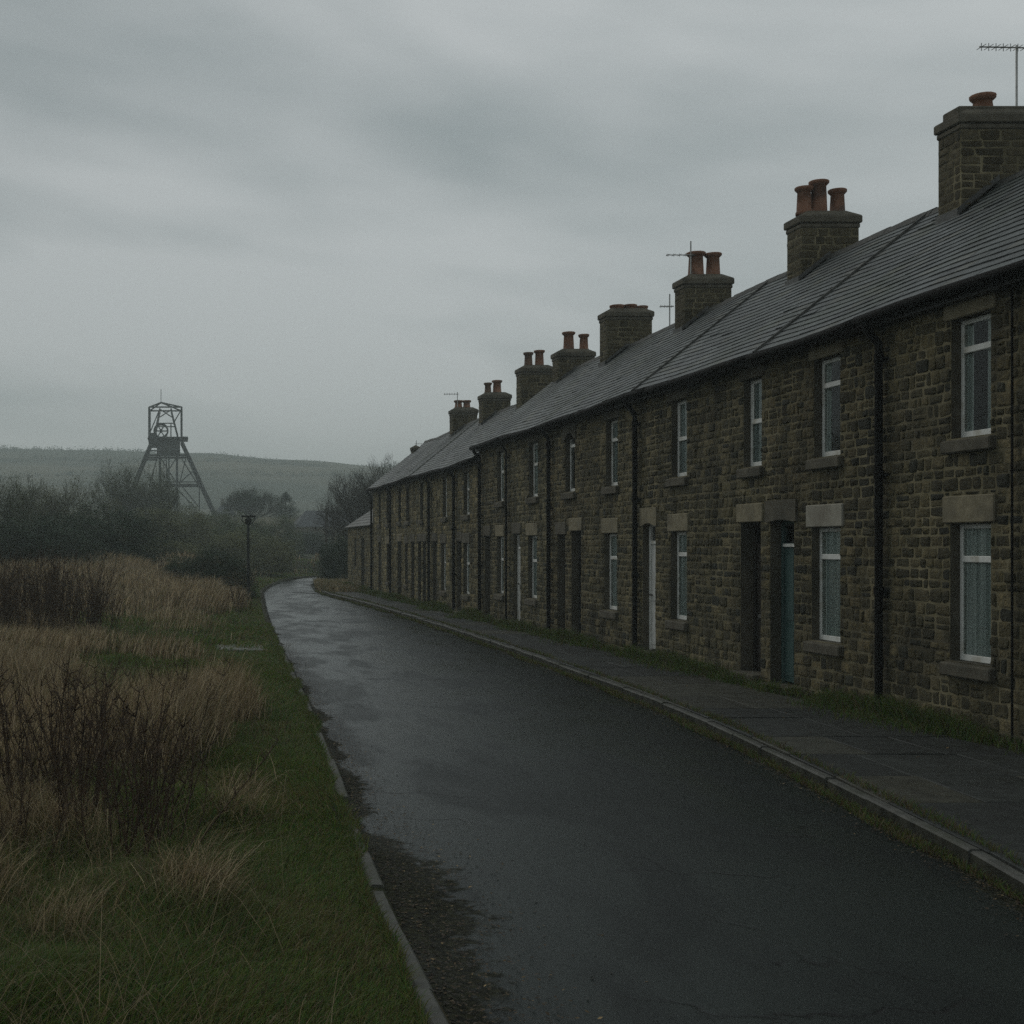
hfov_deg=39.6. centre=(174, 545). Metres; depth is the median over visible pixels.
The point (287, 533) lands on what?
shrub
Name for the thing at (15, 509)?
shrub
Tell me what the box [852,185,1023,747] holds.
terraced house
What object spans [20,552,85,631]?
dead weed clump
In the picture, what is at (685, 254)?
tv aerial
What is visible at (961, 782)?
pavement
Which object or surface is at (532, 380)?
terraced house
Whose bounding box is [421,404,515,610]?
terraced house
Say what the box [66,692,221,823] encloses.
dead weed clump
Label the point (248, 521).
lamp pole
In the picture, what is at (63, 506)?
shrub
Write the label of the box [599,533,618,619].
window
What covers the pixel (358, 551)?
outbuilding
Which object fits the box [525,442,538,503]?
window
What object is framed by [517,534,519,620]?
door
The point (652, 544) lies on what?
door
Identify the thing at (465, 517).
window
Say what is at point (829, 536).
window
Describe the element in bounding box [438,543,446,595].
window
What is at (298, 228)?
sky
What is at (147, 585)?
dry grass
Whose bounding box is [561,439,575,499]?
window
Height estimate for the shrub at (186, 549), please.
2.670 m
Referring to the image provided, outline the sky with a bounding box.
[0,0,1023,466]
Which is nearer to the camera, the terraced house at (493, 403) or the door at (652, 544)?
the door at (652, 544)
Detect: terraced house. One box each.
[366,432,447,592]
[384,400,478,598]
[407,380,511,605]
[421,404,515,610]
[446,350,552,613]
[469,331,596,621]
[498,304,653,628]
[535,323,674,636]
[572,251,786,655]
[644,179,923,682]
[744,91,1023,701]
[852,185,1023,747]
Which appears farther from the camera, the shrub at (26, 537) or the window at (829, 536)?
the shrub at (26, 537)
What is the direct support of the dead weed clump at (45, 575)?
on the ground at (304, 492)
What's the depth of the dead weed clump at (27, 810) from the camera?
8.39 m
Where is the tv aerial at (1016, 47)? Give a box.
[977,43,1023,105]
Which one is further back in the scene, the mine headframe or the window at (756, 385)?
the mine headframe
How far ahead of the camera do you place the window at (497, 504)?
34.57 m
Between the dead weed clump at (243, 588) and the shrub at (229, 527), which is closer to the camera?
the dead weed clump at (243, 588)
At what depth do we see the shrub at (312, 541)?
126.77 m
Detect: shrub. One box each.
[0,468,46,546]
[0,510,117,566]
[12,470,125,541]
[29,500,176,566]
[113,536,203,560]
[119,497,220,555]
[161,545,262,596]
[167,510,264,554]
[190,508,272,554]
[198,524,299,575]
[260,514,307,556]
[294,529,331,552]
[315,531,347,579]
[334,526,347,573]
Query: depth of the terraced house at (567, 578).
28.56 m
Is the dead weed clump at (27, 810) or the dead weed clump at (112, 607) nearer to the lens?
the dead weed clump at (27, 810)
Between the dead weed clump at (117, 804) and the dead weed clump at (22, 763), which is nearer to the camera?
the dead weed clump at (117, 804)
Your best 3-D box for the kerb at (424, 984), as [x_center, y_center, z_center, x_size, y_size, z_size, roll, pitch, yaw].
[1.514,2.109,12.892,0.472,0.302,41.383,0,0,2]
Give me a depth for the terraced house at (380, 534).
54.33 m
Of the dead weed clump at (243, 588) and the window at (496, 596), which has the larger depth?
the dead weed clump at (243, 588)
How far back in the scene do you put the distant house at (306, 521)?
150.84 m
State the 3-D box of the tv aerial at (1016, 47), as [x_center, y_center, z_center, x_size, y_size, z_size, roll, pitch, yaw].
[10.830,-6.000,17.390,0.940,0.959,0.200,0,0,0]
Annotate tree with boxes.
[85,453,187,535]
[221,486,285,527]
[272,492,302,521]
[312,452,400,543]
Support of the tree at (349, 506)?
on the ground at (304, 492)
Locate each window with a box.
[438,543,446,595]
[440,478,447,521]
[460,543,469,600]
[461,473,469,520]
[494,452,504,507]
[494,537,504,600]
[524,536,537,605]
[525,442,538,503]
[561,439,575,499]
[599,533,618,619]
[601,420,618,494]
[665,400,688,486]
[665,531,688,631]
[736,378,764,478]
[803,527,843,656]
[806,356,843,470]
[939,523,995,682]
[940,313,995,454]
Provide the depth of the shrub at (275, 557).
83.04 m
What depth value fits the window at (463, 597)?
38.68 m
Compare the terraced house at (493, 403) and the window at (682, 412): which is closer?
the window at (682, 412)
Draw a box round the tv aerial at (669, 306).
[660,294,673,325]
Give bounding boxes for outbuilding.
[345,509,372,587]
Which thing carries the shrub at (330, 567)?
on the ground at (304, 492)
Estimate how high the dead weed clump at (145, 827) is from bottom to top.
1.116 m
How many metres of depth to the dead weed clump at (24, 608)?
27.02 m
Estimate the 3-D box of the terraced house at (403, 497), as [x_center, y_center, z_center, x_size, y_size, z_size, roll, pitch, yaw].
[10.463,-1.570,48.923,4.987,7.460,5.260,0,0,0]
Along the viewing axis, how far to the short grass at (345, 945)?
7.37 m
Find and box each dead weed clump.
[0,542,36,610]
[0,545,61,619]
[0,546,18,607]
[0,548,26,627]
[0,554,23,618]
[0,556,64,630]
[0,642,143,822]
[0,647,126,804]
[0,729,82,863]
[3,656,178,814]
[10,533,72,610]
[19,666,201,859]
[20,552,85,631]
[22,542,86,624]
[37,550,130,635]
[41,544,126,628]
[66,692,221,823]
[71,562,126,628]
[114,685,278,850]
[119,636,230,719]
[227,575,270,614]
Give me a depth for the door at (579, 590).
28.14 m
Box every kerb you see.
[278,644,448,1023]
[322,591,1023,897]
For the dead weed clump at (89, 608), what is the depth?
28.92 m
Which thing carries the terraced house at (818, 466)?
on the ground at (304, 492)
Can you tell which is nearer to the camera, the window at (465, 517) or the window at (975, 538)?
the window at (975, 538)
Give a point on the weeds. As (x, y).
(912, 717)
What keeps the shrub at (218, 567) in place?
on the ground at (304, 492)
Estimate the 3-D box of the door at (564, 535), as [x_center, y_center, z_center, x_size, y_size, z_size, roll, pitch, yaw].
[8.452,0.831,28.940,0.116,2.137,0.594,0,0,0]
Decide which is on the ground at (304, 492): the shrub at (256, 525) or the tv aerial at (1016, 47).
the shrub at (256, 525)
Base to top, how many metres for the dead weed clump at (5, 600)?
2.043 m
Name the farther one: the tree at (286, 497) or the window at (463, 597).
the tree at (286, 497)
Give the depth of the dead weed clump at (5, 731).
9.26 m
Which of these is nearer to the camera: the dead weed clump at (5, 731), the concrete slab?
the dead weed clump at (5, 731)
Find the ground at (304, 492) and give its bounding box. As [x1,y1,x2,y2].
[0,448,450,1023]
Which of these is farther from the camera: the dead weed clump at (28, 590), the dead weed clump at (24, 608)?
the dead weed clump at (28, 590)
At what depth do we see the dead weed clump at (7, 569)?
31.32 m
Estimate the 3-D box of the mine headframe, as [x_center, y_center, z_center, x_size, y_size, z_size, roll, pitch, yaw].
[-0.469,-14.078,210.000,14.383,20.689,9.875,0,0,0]
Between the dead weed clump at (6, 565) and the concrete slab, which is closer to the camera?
the concrete slab
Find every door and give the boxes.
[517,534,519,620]
[564,535,564,629]
[578,531,580,633]
[649,525,655,649]
[753,523,760,670]
[781,520,793,682]
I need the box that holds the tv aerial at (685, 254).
[666,241,694,273]
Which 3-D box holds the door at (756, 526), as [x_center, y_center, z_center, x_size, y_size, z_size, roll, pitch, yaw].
[8.482,0.742,19.420,0.116,2.157,0.674,0,0,0]
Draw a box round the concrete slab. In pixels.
[216,644,265,651]
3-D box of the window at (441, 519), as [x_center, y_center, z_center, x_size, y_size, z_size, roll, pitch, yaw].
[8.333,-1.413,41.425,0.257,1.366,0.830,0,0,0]
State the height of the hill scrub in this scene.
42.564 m
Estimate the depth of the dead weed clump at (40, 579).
31.32 m
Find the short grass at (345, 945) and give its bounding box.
[0,557,443,1023]
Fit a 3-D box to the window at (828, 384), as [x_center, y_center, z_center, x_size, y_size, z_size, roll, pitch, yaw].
[8.333,-1.690,17.145,0.257,1.420,0.870,0,0,0]
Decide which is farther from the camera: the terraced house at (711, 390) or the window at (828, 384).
the terraced house at (711, 390)
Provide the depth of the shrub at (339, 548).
95.31 m
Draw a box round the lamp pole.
[241,515,255,598]
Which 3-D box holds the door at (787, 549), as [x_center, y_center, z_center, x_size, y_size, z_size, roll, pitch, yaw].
[8.469,0.772,18.415,0.082,2.257,0.724,0,0,0]
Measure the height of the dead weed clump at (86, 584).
2.150 m
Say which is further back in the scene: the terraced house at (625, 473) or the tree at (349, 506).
the tree at (349, 506)
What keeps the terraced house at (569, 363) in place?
on the ground at (304, 492)
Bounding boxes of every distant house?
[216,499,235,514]
[292,511,365,536]
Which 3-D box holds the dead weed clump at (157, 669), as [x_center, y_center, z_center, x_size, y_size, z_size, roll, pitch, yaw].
[-0.025,1.454,13.604,1.035,1.116,1.062,0,0,12]
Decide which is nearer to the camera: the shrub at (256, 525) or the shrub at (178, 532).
the shrub at (178, 532)
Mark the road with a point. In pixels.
(701, 879)
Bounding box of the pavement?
[320,589,1023,872]
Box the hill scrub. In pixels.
[0,445,399,509]
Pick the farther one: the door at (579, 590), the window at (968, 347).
the door at (579, 590)
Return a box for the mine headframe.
[132,402,216,514]
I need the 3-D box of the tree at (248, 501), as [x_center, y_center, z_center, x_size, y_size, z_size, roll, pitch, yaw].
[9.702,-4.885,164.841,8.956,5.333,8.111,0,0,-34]
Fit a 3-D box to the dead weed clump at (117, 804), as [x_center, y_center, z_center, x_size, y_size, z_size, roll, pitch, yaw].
[-0.447,1.408,8.652,0.881,1.232,1.167,0,0,-28]
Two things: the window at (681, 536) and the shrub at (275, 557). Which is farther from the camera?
the shrub at (275, 557)
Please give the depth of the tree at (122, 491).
119.11 m
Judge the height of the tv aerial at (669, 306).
0.750 m
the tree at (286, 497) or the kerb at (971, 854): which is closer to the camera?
the kerb at (971, 854)
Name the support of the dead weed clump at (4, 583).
on the ground at (304, 492)
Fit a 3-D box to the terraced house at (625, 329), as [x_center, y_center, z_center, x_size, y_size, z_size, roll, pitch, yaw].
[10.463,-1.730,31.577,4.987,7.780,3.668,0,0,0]
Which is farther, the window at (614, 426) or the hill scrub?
the hill scrub
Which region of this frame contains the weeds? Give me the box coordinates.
[312,575,1023,904]
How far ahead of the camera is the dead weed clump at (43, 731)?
9.84 m
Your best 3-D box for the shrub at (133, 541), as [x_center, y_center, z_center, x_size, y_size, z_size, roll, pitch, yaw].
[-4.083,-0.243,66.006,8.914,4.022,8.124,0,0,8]
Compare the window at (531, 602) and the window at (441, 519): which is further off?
the window at (441, 519)
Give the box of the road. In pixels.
[263,577,1023,1023]
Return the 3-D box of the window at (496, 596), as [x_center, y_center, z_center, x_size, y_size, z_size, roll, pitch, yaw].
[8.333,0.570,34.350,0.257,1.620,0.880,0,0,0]
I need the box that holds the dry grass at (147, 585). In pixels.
[0,549,387,1023]

